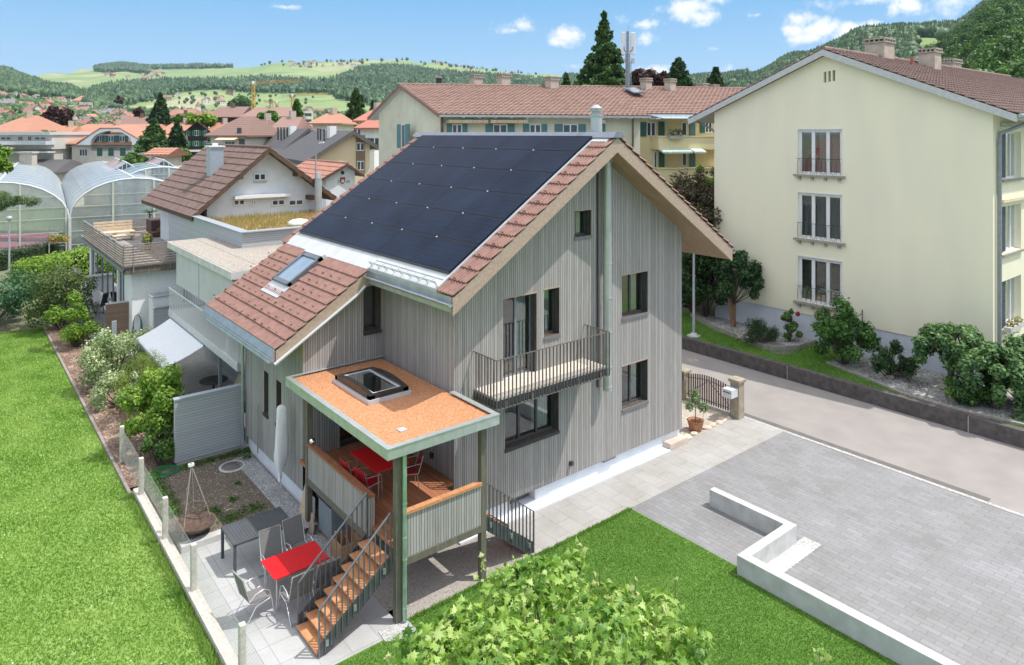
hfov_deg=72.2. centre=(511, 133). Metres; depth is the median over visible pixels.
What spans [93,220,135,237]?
pallet sofa
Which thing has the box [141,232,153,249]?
potted plant
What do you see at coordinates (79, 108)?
house
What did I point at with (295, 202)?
window
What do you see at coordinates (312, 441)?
mirror ball
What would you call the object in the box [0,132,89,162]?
flat roof block
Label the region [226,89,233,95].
house
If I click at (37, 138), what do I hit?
window
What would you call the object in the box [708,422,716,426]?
border stone
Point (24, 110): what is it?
house
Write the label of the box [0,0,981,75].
sky
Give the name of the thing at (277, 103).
tower crane
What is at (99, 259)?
window
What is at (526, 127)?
window
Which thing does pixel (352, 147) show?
beige house
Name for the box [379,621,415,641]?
pebble patch
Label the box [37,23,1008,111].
hills
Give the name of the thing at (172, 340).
awning
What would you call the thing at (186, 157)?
tree
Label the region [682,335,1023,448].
retaining wall
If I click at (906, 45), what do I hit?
steep forest
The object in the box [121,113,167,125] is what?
white gable house
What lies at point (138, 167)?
greenhouse
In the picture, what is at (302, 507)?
wooden board
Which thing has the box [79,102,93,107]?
house
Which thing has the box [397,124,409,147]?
window
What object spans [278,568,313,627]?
patio chair
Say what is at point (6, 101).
house
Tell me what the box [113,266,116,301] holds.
window
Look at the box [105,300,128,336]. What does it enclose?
wooden screen
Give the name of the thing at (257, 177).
window
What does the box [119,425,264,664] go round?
wire fence
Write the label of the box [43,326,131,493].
lawn kerb
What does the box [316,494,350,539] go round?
metal cabinet
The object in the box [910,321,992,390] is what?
bush
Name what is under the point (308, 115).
office tower
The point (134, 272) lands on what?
terrace building
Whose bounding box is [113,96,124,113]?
copper beech
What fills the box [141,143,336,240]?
chalet
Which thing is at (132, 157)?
tree
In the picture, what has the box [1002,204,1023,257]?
window
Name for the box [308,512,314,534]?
wooden board
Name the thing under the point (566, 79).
conifer
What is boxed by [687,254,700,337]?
street lamp
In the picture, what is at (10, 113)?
house
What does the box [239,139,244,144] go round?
window
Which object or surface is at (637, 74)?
copper beech
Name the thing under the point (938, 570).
driveway
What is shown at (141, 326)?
garden hose
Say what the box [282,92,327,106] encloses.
tower crane
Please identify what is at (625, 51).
antenna mast
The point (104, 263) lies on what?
window
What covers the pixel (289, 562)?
garden table
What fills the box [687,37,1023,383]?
apartment block
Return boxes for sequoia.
[572,10,633,85]
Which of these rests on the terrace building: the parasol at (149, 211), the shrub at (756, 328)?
the parasol at (149, 211)
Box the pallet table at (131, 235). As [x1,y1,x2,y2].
[111,233,134,239]
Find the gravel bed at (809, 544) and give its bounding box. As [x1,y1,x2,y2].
[767,537,821,570]
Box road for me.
[682,349,1023,513]
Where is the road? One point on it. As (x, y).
(993, 470)
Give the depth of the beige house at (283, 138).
83.56 m
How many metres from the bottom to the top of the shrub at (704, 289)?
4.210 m
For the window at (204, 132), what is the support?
in the black chalet at (195, 132)
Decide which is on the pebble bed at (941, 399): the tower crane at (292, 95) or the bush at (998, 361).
the bush at (998, 361)
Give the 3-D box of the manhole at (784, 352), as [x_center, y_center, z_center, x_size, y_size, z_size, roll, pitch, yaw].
[11.837,9.572,30.899,1.080,0.020,1.080,0,0,-39]
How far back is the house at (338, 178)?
52.32 m
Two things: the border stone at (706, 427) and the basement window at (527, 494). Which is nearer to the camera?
the basement window at (527, 494)
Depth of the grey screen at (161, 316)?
32.74 m
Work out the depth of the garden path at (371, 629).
14.35 m
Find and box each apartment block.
[367,73,661,164]
[582,77,745,276]
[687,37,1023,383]
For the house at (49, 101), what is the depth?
910.98 m
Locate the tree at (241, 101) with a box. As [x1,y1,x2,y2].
[226,95,251,106]
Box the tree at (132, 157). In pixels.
[118,152,148,222]
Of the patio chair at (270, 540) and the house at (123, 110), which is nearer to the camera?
the patio chair at (270, 540)
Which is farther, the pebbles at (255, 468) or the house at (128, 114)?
the house at (128, 114)
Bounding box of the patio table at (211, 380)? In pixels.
[199,375,227,388]
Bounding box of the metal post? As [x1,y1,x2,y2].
[112,321,116,358]
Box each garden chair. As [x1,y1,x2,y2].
[339,457,367,487]
[353,465,382,498]
[407,450,423,490]
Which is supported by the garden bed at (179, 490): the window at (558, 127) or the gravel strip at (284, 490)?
the gravel strip at (284, 490)
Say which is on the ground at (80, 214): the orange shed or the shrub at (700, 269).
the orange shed
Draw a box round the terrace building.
[81,217,182,337]
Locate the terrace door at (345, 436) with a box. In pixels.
[340,426,356,443]
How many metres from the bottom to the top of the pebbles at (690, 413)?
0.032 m
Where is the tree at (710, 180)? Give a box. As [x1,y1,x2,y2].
[695,164,713,208]
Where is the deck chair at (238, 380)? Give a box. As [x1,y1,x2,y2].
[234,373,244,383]
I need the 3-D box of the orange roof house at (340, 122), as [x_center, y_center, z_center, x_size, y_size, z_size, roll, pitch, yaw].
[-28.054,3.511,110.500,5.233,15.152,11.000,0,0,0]
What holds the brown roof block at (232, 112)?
on the ground at (80, 214)
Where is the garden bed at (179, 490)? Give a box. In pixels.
[144,448,274,546]
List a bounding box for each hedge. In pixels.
[0,235,87,269]
[23,245,89,292]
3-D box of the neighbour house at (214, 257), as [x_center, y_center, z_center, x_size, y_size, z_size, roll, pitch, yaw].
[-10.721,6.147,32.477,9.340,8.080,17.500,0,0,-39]
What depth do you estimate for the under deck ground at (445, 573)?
16.18 m
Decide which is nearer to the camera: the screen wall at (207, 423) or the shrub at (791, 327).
the screen wall at (207, 423)
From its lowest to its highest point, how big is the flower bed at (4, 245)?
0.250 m
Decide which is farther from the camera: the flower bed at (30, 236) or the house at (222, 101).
the house at (222, 101)
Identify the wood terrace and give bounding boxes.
[65,281,105,339]
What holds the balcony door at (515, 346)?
in the timber house at (527, 286)
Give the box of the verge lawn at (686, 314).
[682,312,1021,427]
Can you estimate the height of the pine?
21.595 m
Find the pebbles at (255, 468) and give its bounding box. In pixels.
[236,456,308,525]
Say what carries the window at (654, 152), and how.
in the apartment block at (672, 140)
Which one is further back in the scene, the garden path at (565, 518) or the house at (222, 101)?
the house at (222, 101)
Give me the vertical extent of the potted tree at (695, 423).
1.434 m
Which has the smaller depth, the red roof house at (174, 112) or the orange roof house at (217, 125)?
the orange roof house at (217, 125)
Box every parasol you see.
[141,209,158,217]
[274,404,287,503]
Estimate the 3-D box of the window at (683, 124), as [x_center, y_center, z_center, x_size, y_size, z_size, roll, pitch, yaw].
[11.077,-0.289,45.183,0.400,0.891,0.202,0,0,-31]
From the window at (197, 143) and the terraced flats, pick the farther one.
the terraced flats
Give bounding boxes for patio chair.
[232,570,274,627]
[258,524,290,591]
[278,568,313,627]
[282,513,315,575]
[305,557,340,597]
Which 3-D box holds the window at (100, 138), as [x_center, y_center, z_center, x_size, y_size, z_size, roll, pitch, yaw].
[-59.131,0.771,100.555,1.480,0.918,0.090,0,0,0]
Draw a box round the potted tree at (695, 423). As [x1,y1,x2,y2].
[685,387,708,432]
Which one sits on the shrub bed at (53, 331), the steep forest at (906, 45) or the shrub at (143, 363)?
the shrub at (143, 363)
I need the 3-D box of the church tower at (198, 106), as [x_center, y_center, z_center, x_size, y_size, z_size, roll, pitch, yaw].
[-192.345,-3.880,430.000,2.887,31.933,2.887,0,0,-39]
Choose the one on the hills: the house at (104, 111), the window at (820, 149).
the house at (104, 111)
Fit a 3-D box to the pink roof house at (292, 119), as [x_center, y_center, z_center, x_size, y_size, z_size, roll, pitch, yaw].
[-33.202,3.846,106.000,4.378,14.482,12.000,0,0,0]
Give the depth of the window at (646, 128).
44.67 m
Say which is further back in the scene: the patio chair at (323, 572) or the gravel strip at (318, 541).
the gravel strip at (318, 541)
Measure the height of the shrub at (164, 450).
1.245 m
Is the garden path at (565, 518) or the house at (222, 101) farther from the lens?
the house at (222, 101)
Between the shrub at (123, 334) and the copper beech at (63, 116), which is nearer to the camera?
the shrub at (123, 334)
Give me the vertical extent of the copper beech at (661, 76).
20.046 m
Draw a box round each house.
[0,99,15,104]
[0,109,15,117]
[0,110,70,194]
[10,151,87,207]
[11,91,21,96]
[15,108,33,113]
[17,101,34,104]
[24,104,43,108]
[41,99,53,103]
[64,121,80,131]
[74,106,88,109]
[76,118,95,124]
[77,119,165,135]
[78,115,98,121]
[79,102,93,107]
[98,110,112,112]
[100,119,113,123]
[114,109,128,111]
[119,112,133,116]
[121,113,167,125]
[163,95,172,100]
[163,118,208,164]
[167,173,321,391]
[170,107,201,116]
[200,105,734,544]
[201,97,210,103]
[204,116,276,144]
[208,118,226,142]
[215,98,226,104]
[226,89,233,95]
[262,113,274,125]
[264,126,311,148]
[272,111,311,129]
[272,126,378,183]
[297,159,364,208]
[302,106,312,110]
[307,107,357,130]
[312,108,324,112]
[352,102,380,133]
[353,111,378,171]
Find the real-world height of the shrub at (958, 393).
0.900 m
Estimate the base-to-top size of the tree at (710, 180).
6.121 m
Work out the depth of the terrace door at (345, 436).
20.35 m
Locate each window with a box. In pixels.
[1,136,10,140]
[35,136,45,140]
[80,149,87,155]
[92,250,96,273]
[94,136,104,141]
[97,254,101,291]
[102,258,106,293]
[105,136,115,141]
[107,262,112,301]
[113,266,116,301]
[116,136,127,141]
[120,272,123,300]
[183,130,190,135]
[192,130,200,135]
[192,141,200,145]
[202,130,209,135]
[233,199,244,205]
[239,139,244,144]
[251,199,255,205]
[253,173,266,182]
[271,199,284,205]
[288,199,303,205]
[356,143,363,150]
[357,161,363,169]
[363,285,381,335]
[370,137,378,149]
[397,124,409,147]
[447,124,467,131]
[486,124,514,131]
[503,366,559,452]
[509,493,528,503]
[511,286,560,344]
[523,124,546,131]
[555,124,585,131]
[574,208,591,239]
[622,270,648,321]
[622,358,648,412]
[640,122,655,135]
[653,151,656,166]
[681,122,686,135]
[681,153,686,165]
[700,123,711,132]
[793,128,845,181]
[793,191,845,248]
[793,255,842,314]
[1002,132,1023,181]
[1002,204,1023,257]
[1002,277,1014,333]
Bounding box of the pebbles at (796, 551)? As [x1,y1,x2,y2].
[768,543,811,571]
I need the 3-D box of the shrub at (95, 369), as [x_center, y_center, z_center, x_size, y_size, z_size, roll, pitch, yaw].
[-15.902,8.871,28.048,2.702,2.443,2.711,0,0,-39]
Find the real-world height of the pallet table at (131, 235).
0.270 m
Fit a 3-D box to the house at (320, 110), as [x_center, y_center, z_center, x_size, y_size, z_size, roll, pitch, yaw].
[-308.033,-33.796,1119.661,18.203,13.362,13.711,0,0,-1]
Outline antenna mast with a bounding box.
[621,31,634,86]
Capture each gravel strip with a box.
[233,454,316,528]
[302,528,334,563]
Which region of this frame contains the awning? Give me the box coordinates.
[134,317,205,369]
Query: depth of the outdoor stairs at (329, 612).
14.30 m
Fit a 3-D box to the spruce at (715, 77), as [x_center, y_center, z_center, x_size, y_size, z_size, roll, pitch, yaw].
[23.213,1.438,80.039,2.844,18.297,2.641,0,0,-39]
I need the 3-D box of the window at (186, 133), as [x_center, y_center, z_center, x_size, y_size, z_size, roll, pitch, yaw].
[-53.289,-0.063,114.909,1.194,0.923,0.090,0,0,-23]
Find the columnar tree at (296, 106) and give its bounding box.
[292,98,303,117]
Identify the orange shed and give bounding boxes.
[143,148,188,217]
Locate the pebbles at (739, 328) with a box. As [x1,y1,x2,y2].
[695,312,811,345]
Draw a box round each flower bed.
[0,233,53,239]
[0,242,43,249]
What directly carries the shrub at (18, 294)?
on the ground at (80, 214)
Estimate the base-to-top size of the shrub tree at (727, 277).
4.152 m
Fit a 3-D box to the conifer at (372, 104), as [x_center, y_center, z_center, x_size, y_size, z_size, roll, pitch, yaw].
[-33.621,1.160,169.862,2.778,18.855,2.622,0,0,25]
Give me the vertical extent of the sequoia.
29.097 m
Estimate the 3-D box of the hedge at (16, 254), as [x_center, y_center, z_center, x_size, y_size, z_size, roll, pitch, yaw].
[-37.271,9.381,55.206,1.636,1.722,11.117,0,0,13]
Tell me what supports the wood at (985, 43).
on the hills
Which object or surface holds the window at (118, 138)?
in the arched gable villa at (110, 143)
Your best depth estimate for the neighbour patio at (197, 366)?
29.29 m
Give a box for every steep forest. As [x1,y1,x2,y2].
[726,22,922,86]
[849,0,987,44]
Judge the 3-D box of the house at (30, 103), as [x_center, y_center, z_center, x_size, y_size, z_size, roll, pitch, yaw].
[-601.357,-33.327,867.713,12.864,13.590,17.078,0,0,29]
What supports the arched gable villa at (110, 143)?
on the ground at (80, 214)
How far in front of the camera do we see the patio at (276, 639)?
14.77 m
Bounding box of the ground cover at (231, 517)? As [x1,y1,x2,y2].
[144,446,266,523]
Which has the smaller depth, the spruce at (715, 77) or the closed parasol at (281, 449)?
the closed parasol at (281, 449)
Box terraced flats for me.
[103,108,122,119]
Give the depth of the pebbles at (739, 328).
33.52 m
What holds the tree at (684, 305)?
on the ground at (80, 214)
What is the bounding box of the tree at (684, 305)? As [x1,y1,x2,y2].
[669,182,713,308]
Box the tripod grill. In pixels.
[175,462,215,539]
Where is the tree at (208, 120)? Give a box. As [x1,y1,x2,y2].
[183,112,217,126]
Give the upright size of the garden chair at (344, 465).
0.843 m
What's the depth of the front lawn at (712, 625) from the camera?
14.94 m
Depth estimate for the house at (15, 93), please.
1028.52 m
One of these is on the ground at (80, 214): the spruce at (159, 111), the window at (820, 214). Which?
the spruce at (159, 111)
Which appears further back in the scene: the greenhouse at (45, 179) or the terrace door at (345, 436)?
the greenhouse at (45, 179)
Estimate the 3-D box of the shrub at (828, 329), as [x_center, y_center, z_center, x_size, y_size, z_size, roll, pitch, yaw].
[13.589,8.161,28.913,2.404,2.861,2.748,0,0,-39]
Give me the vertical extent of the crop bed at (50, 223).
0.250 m
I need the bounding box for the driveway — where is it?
[632,432,1023,664]
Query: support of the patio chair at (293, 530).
on the patio at (276, 639)
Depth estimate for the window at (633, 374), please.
21.99 m
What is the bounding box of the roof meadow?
[201,209,320,229]
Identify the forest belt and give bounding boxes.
[77,62,576,105]
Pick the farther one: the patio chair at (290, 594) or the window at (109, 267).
the window at (109, 267)
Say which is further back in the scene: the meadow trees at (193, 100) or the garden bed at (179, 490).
the meadow trees at (193, 100)
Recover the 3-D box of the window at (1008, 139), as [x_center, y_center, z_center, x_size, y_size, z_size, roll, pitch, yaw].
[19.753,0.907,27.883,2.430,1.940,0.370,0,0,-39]
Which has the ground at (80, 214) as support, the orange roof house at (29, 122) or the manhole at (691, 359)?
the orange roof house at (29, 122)
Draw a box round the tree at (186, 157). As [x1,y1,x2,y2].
[179,147,192,161]
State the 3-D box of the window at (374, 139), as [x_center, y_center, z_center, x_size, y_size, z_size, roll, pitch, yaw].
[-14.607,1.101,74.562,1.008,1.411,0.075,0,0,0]
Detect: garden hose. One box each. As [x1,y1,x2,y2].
[132,314,142,332]
[149,465,180,477]
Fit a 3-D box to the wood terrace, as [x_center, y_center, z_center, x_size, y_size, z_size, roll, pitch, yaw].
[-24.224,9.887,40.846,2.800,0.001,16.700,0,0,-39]
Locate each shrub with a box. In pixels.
[0,266,41,320]
[8,257,78,306]
[20,264,100,329]
[44,289,103,346]
[76,327,149,391]
[86,368,141,410]
[98,325,152,366]
[110,352,172,417]
[115,361,194,442]
[134,349,181,389]
[139,423,174,465]
[682,252,713,312]
[682,252,727,316]
[743,317,780,342]
[780,308,802,341]
[810,294,881,364]
[869,339,919,377]
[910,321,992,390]
[942,375,992,404]
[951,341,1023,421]
[981,332,1023,408]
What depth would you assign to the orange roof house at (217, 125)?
138.67 m
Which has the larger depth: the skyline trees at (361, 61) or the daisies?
the skyline trees at (361, 61)
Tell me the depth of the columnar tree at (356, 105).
119.26 m
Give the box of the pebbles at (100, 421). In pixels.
[54,340,163,486]
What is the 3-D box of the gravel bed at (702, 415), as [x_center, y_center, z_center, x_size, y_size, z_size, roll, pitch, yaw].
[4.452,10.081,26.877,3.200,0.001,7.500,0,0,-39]
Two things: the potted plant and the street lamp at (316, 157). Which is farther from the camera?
the street lamp at (316, 157)
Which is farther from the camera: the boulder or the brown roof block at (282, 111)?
the brown roof block at (282, 111)
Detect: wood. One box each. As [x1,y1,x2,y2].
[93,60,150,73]
[149,62,233,68]
[896,0,1023,78]
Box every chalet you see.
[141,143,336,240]
[183,121,210,155]
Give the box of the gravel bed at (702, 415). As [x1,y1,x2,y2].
[679,400,733,436]
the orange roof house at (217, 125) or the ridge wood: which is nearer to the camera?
the orange roof house at (217, 125)
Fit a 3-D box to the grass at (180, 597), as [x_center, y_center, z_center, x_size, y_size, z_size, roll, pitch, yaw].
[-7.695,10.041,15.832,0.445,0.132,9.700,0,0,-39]
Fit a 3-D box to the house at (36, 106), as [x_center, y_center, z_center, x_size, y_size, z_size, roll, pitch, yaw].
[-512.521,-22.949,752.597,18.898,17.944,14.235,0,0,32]
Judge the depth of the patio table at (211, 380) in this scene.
26.26 m
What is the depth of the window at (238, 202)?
35.65 m
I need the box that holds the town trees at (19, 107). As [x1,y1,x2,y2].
[0,91,367,126]
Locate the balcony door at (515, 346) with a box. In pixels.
[503,292,536,377]
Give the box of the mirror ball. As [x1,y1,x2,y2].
[309,438,315,444]
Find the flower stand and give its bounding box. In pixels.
[47,234,69,253]
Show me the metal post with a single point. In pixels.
(114, 326)
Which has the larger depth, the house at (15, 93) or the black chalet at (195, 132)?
the house at (15, 93)
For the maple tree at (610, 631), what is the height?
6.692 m
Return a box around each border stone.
[690,431,697,435]
[702,425,711,429]
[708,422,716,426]
[715,420,722,424]
[717,416,726,421]
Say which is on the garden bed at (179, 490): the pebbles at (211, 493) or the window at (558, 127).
the pebbles at (211, 493)
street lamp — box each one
[6,216,12,277]
[315,142,323,172]
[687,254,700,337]
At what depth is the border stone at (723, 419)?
24.63 m
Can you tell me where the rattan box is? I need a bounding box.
[146,217,160,236]
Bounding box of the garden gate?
[682,367,745,419]
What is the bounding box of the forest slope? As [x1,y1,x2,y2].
[560,67,752,86]
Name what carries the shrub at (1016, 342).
on the pebble bed at (941, 399)
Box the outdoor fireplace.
[85,274,100,303]
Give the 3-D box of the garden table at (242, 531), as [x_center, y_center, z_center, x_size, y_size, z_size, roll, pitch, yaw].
[-6.061,9.712,16.739,1.420,0.750,0.970,0,0,-39]
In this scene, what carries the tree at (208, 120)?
on the ground at (80, 214)
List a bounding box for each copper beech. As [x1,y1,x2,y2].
[41,105,74,125]
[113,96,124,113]
[132,106,144,116]
[631,68,660,85]
[654,70,669,85]
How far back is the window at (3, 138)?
96.95 m
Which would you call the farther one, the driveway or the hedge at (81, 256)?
the hedge at (81, 256)
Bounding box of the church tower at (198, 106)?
[195,102,200,110]
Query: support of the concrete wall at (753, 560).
on the ground at (80, 214)
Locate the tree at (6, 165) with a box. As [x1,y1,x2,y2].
[0,144,13,173]
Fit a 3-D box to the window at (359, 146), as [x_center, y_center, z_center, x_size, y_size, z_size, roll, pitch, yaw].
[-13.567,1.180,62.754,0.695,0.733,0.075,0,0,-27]
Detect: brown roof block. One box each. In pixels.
[212,103,250,122]
[240,103,306,117]
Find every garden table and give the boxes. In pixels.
[221,507,293,576]
[261,541,329,611]
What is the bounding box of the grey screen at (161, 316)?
[153,302,192,328]
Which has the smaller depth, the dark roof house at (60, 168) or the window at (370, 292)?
the window at (370, 292)
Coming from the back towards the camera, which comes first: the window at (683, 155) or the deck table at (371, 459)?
the window at (683, 155)
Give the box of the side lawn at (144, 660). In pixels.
[0,327,216,664]
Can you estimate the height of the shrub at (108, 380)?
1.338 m
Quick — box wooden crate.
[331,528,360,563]
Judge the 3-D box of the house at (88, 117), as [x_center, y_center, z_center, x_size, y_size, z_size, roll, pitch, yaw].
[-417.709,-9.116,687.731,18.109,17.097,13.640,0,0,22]
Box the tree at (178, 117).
[171,114,183,122]
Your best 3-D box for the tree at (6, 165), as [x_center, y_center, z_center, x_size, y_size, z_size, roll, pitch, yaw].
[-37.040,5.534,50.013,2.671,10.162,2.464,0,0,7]
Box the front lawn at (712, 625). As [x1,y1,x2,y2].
[335,509,899,664]
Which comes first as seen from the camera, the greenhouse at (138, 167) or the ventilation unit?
the ventilation unit
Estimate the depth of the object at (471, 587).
16.73 m
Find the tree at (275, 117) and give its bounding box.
[256,110,279,122]
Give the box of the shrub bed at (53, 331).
[45,322,175,487]
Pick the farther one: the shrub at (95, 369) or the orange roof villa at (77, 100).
the orange roof villa at (77, 100)
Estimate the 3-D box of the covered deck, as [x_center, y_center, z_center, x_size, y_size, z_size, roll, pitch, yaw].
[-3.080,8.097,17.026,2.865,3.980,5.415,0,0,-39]
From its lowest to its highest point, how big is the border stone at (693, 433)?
0.126 m
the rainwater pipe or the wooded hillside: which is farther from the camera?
the wooded hillside
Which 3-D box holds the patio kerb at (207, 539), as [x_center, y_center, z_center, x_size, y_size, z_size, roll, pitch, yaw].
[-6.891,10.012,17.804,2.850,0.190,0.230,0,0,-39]
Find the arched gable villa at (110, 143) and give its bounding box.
[66,126,168,203]
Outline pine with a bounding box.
[667,57,694,85]
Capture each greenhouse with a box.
[0,162,68,250]
[62,161,162,244]
[105,158,143,227]
[116,162,177,228]
[142,156,177,228]
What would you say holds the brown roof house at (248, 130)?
on the ground at (80, 214)
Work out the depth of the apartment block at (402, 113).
44.32 m
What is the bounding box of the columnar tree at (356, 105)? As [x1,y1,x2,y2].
[345,87,365,126]
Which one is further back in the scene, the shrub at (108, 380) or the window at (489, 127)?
the window at (489, 127)
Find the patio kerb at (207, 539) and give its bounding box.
[179,529,226,553]
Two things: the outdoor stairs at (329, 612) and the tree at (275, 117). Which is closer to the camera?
the outdoor stairs at (329, 612)
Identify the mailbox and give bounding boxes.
[722,386,737,398]
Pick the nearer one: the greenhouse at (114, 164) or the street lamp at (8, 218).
the street lamp at (8, 218)
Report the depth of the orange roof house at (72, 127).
129.21 m
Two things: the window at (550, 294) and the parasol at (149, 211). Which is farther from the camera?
the parasol at (149, 211)
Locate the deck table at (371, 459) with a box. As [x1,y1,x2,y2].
[350,446,408,500]
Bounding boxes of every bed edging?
[690,313,815,350]
[826,361,1023,425]
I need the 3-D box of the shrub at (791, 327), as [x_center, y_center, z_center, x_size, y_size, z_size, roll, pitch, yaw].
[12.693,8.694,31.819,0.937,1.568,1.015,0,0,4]
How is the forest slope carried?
on the hills
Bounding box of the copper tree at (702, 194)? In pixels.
[669,166,723,280]
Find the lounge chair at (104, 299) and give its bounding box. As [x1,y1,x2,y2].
[94,292,108,312]
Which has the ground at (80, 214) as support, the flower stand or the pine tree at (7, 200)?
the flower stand
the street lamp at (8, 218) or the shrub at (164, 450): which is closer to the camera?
the shrub at (164, 450)
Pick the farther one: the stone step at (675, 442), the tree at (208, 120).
the tree at (208, 120)
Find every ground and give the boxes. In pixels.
[0,204,1011,663]
[314,508,528,619]
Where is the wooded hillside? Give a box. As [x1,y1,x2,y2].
[0,65,123,107]
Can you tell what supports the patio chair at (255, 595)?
on the patio at (276, 639)
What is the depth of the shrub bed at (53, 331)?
24.88 m
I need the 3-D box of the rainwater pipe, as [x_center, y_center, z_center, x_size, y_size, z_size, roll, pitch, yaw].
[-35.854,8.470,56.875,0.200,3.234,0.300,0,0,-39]
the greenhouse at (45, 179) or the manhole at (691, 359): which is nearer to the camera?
the manhole at (691, 359)
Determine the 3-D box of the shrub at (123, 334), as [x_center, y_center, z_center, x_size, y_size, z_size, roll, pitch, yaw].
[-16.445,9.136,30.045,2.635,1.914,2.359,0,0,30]
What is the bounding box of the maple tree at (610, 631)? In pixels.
[383,537,832,664]
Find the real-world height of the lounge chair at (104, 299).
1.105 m
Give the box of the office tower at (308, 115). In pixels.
[303,111,312,126]
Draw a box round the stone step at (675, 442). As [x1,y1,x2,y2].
[663,433,687,450]
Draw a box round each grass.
[124,491,221,664]
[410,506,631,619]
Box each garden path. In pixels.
[357,611,411,644]
[509,418,782,554]
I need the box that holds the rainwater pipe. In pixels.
[68,218,70,249]
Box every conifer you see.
[133,118,167,152]
[165,120,188,148]
[369,100,374,110]
[561,71,571,85]
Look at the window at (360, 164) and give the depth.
62.73 m
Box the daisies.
[1,348,199,663]
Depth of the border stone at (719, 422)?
24.37 m
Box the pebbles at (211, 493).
[147,454,267,539]
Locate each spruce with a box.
[145,92,172,124]
[706,66,724,86]
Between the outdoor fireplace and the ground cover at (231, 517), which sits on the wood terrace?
the outdoor fireplace
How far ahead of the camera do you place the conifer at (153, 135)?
91.10 m
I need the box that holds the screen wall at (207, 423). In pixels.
[172,383,240,464]
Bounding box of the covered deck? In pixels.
[285,355,499,623]
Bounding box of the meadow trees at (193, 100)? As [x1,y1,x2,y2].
[145,91,313,108]
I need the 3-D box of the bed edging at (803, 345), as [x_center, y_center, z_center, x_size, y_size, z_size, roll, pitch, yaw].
[10.766,9.527,33.605,2.526,0.320,6.590,0,0,-39]
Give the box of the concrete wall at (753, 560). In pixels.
[709,487,958,664]
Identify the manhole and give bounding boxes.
[219,460,244,472]
[685,358,698,361]
[770,350,793,354]
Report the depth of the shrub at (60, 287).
35.71 m
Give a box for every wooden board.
[299,486,304,518]
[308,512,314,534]
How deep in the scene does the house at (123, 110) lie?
994.68 m
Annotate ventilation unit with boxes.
[147,291,170,329]
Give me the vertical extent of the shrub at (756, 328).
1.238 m
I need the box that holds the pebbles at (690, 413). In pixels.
[679,401,725,434]
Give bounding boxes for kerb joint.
[744,416,1023,516]
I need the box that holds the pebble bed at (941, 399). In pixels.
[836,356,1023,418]
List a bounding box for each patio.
[126,348,248,447]
[180,530,387,664]
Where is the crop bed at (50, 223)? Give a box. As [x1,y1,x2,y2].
[0,206,64,232]
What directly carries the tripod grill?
on the garden bed at (179, 490)
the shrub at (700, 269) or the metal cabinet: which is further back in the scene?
the shrub at (700, 269)
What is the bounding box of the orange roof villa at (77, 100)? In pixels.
[72,95,91,102]
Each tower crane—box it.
[241,79,300,108]
[263,100,279,106]
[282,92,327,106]
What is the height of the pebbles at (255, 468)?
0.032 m
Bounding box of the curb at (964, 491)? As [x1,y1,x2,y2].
[744,413,990,501]
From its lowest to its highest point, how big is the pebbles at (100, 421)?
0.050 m
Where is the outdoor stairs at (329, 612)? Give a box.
[296,492,391,658]
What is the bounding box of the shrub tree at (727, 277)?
[712,249,764,326]
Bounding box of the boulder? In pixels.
[937,382,946,389]
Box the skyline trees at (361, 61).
[260,57,536,74]
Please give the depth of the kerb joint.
21.04 m
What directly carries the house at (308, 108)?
on the hills

